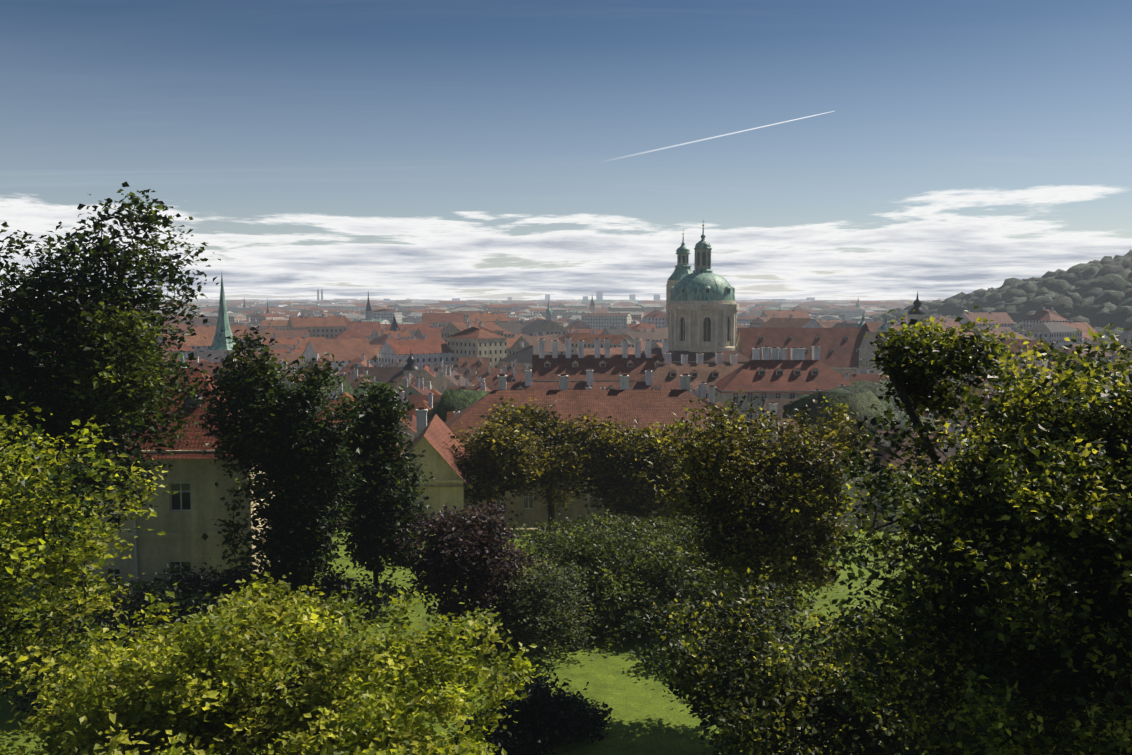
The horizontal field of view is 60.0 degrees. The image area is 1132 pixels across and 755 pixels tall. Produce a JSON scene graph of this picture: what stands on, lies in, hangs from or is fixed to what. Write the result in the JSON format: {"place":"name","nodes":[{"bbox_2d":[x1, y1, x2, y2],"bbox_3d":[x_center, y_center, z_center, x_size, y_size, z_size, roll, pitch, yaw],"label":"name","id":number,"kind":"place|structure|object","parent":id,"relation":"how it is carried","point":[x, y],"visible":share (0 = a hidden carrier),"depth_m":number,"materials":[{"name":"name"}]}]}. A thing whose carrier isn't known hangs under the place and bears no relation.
{"place":"outdoors","nodes":[
{"label":"outdoors","id":0,"kind":"place"},
{"bbox_2d":[0,528,1022,754],"bbox_3d":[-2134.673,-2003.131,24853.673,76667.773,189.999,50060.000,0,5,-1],"label":"ground","id":1,"kind":"structure","parent":0,"point":[647,720],"depth_m":47.46,"materials":[{"name":"green plant"}]},
{"bbox_2d":[0,396,177,735],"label":"tree","id":2,"kind":"object","parent":1,"relation":"on","point":[17,552],"visible":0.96,"depth_m":30.34,"materials":[{"name":"green plant"}]},
{"bbox_2d":[0,181,222,624],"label":"tree","id":3,"kind":"object","parent":1,"relation":"on","point":[33,328],"visible":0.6,"depth_m":44.23,"materials":[{"name":"green plant"}]},
{"bbox_2d":[44,302,181,623],"bbox_3d":[-19.542,5.529,42.903,6.349,17.624,5.637,3,6,35],"label":"tree","id":4,"kind":"object","parent":1,"relation":"on","point":[126,367],"visible":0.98,"depth_m":41.30,"materials":[{"name":"green plant"}]},
{"bbox_2d":[3,579,223,721],"bbox_3d":[-19.389,12.057,42.626,10.771,5.508,7.096,0,5,-1],"label":"dark hedge","id":5,"kind":"object","parent":1,"relation":"on","point":[187,603],"visible":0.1,"depth_m":43.09,"materials":[{"name":"green plant"}]},
{"bbox_2d":[19,557,427,640],"bbox_3d":[-18.253,11.854,52.520,20.912,4.188,11.268,0,5,-1],"label":"dark hedge","id":6,"kind":"object","parent":1,"relation":"on","point":[328,583],"visible":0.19,"depth_m":53.30,"materials":[{"name":"green plant"}]},
{"bbox_2d":[0,571,546,754],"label":"shrub","id":7,"kind":"object","parent":1,"relation":"on","point":[195,695],"visible":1,"depth_m":26.47,"materials":[{"name":"green plant"}]},
{"bbox_2d":[188,326,374,606],"bbox_3d":[-15.011,5.540,52.216,8.706,16.724,9.034,-3,5,-29],"label":"dark tree","id":8,"kind":"object","parent":1,"relation":"on","point":[267,434],"visible":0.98,"depth_m":50.18,"materials":[{"name":"green plant"}]},
{"bbox_2d":[319,372,440,594],"bbox_3d":[-11.077,6.641,57.576,7.440,13.866,7.677,0,5,-1],"label":"dark tree","id":9,"kind":"object","parent":1,"relation":"on","point":[385,505],"visible":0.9,"depth_m":56.46,"materials":[{"name":"green plant"}]},
{"bbox_2d":[26,368,848,581],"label":"garden houses","id":10,"kind":"structure","parent":1,"relation":"on","point":[188,512],"depth_m":62.32,"materials":[{"name":"paint"}]},
{"bbox_2d":[385,499,556,640],"bbox_3d":[-4.970,10.289,51.480,6.996,8.014,9.485,4,6,41],"label":"purple tree","id":11,"kind":"object","parent":1,"relation":"on","point":[469,544],"visible":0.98,"depth_m":49.44,"materials":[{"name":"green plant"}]},
{"bbox_2d":[448,415,561,520],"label":"tree","id":12,"kind":"object","parent":1,"relation":"on","point":[496,451],"visible":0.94,"depth_m":83.31,"materials":[{"name":"green plant"}]},
{"bbox_2d":[447,662,615,754],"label":"dark shrub","id":13,"kind":"object","parent":1,"relation":"on","point":[541,716],"visible":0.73,"depth_m":40.10,"materials":[{"name":"green plant"}]},
{"bbox_2d":[480,395,591,532],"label":"tree","id":14,"kind":"object","parent":1,"relation":"on","point":[531,420],"visible":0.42,"depth_m":91.79,"materials":[{"name":"green plant"}]},
{"bbox_2d":[478,549,606,663],"bbox_3d":[-1.082,11.945,51.497,6.567,5.060,7.290,-3,6,-36],"label":"round shrub","id":15,"kind":"object","parent":1,"relation":"on","point":[552,606],"visible":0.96,"depth_m":50.24,"materials":[{"name":"green plant"}]},
{"bbox_2d":[171,323,952,450],"bbox_3d":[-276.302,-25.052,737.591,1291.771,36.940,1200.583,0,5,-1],"label":"city trees","id":16,"kind":"object","parent":1,"relation":"on","point":[862,395],"visible":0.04,"depth_m":152.05,"materials":[{"name":"green plant"}]},
{"bbox_2d":[0,289,1131,371],"bbox_3d":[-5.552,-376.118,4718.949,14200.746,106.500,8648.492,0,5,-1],"label":"city blocks","id":17,"kind":"structure","parent":1,"relation":"on","point":[498,333],"depth_m":707.51,"materials":[{"name":"paint"}]},
{"bbox_2d":[2,352,1131,531],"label":"trees","id":18,"kind":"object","parent":1,"relation":"on","point":[429,385],"depth_m":237.27,"materials":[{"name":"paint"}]},
{"bbox_2d":[163,274,1006,418],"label":"buildings","id":19,"kind":"structure","parent":1,"relation":"on","point":[777,375],"depth_m":221.65,"materials":[{"name":"tile"}]},
{"bbox_2d":[499,518,700,650],"bbox_3d":[2.546,11.522,58.563,13.928,5.185,16.417,0,5,-1],"label":"shrub","id":20,"kind":"object","parent":1,"relation":"on","point":[586,551],"visible":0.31,"depth_m":56.91,"materials":[{"name":"green plant"}]},
{"bbox_2d":[542,410,670,516],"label":"tree","id":21,"kind":"object","parent":1,"relation":"on","point":[599,458],"visible":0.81,"depth_m":86.80,"materials":[{"name":"green plant"}]},
{"bbox_2d":[502,508,710,559],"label":"shrub","id":22,"kind":"object","parent":1,"relation":"on","point":[616,523],"visible":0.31,"depth_m":75.17,"materials":[{"name":"green plant"}]},
{"bbox_2d":[596,416,693,520],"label":"tree","id":23,"kind":"object","parent":1,"relation":"on","point":[634,505],"visible":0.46,"depth_m":84.31,"materials":[{"name":"green plant"}]},
{"bbox_2d":[576,525,805,645],"bbox_3d":[7.562,11.395,56.851,13.902,6.264,15.843,3,5,30],"label":"shrub","id":24,"kind":"object","parent":1,"relation":"on","point":[685,567],"visible":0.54,"depth_m":53.99,"materials":[{"name":"green plant"}]},
{"bbox_2d":[649,599,823,754],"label":"shrub under maple","id":25,"kind":"object","parent":1,"relation":"on","point":[710,719],"visible":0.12,"depth_m":36.46,"materials":[{"name":"green plant"}]},
{"bbox_2d":[638,389,881,626],"bbox_3d":[8.428,8.082,42.972,9.149,14.660,9.554,3,5,32],"label":"tree","id":26,"kind":"object","parent":1,"relation":"on","point":[771,502],"visible":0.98,"depth_m":41.13,"materials":[{"name":"green plant"}]},
{"bbox_2d":[641,221,887,373],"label":"church","id":27,"kind":"structure","parent":1,"relation":"on","point":[702,307],"depth_m":358.62,"materials":[{"name":"paint"}]},
{"bbox_2d":[622,563,1035,754],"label":"shrub","id":28,"kind":"object","parent":1,"relation":"on","point":[797,706],"visible":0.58,"depth_m":25.35,"materials":[{"name":"green plant"}]},
{"bbox_2d":[859,300,1026,753],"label":"tree","id":29,"kind":"object","parent":1,"relation":"on","point":[917,368],"visible":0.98,"depth_m":19.54,"materials":[{"name":"green plant"}]},
{"bbox_2d":[807,323,1131,754],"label":"tree","id":30,"kind":"object","parent":1,"relation":"on","point":[1045,483],"visible":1,"depth_m":17.79,"materials":[{"name":"green plant"}]},
{"bbox_2d":[869,249,1131,339],"bbox_3d":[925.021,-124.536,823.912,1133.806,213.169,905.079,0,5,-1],"label":"hill forest","id":31,"kind":"object","parent":1,"relation":"on","point":[1096,295],"visible":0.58,"depth_m":936.33,"materials":[{"name":"green plant"}]},
{"bbox_2d":[0,0,1131,300],"label":"sky","id":32,"kind":"structure","parent":0,"point":[345,149],"materials":[{"name":"blue"}]},
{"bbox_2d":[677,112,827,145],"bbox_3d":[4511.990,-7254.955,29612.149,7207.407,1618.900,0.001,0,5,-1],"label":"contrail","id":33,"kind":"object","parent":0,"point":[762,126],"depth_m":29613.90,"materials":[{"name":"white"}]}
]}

